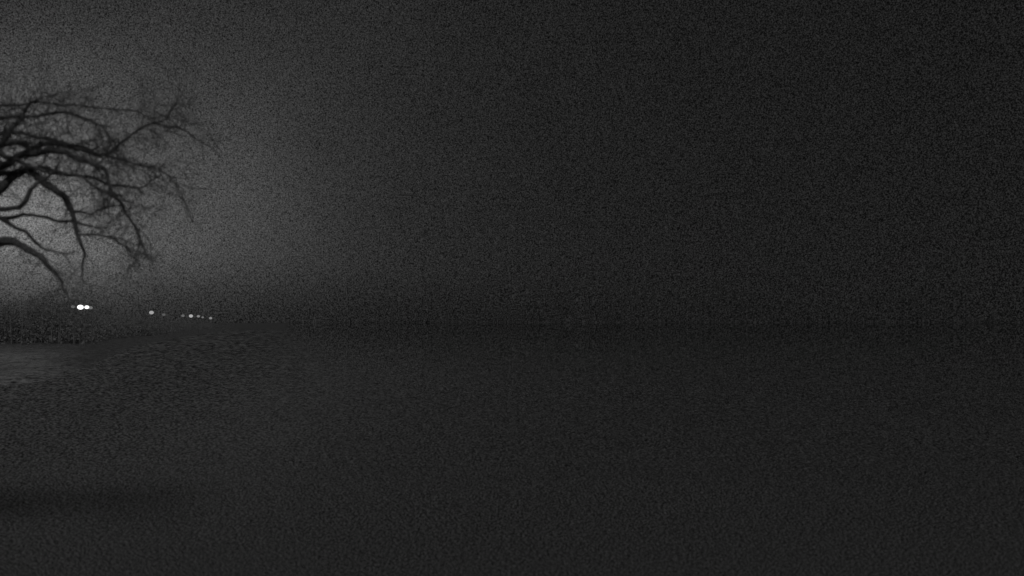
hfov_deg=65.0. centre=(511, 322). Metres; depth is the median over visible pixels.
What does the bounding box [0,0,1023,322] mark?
sky
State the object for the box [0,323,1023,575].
lake water
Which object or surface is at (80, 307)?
street lamp
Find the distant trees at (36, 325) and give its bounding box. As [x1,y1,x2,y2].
[0,288,218,344]
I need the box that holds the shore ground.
[0,323,235,385]
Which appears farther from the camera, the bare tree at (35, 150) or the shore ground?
the shore ground
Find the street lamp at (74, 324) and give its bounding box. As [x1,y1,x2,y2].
[72,305,74,344]
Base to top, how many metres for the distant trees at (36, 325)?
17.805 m
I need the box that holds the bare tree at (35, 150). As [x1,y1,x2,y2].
[0,35,252,325]
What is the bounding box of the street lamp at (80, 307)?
[77,304,88,346]
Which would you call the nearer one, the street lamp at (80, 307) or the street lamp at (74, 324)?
the street lamp at (80, 307)

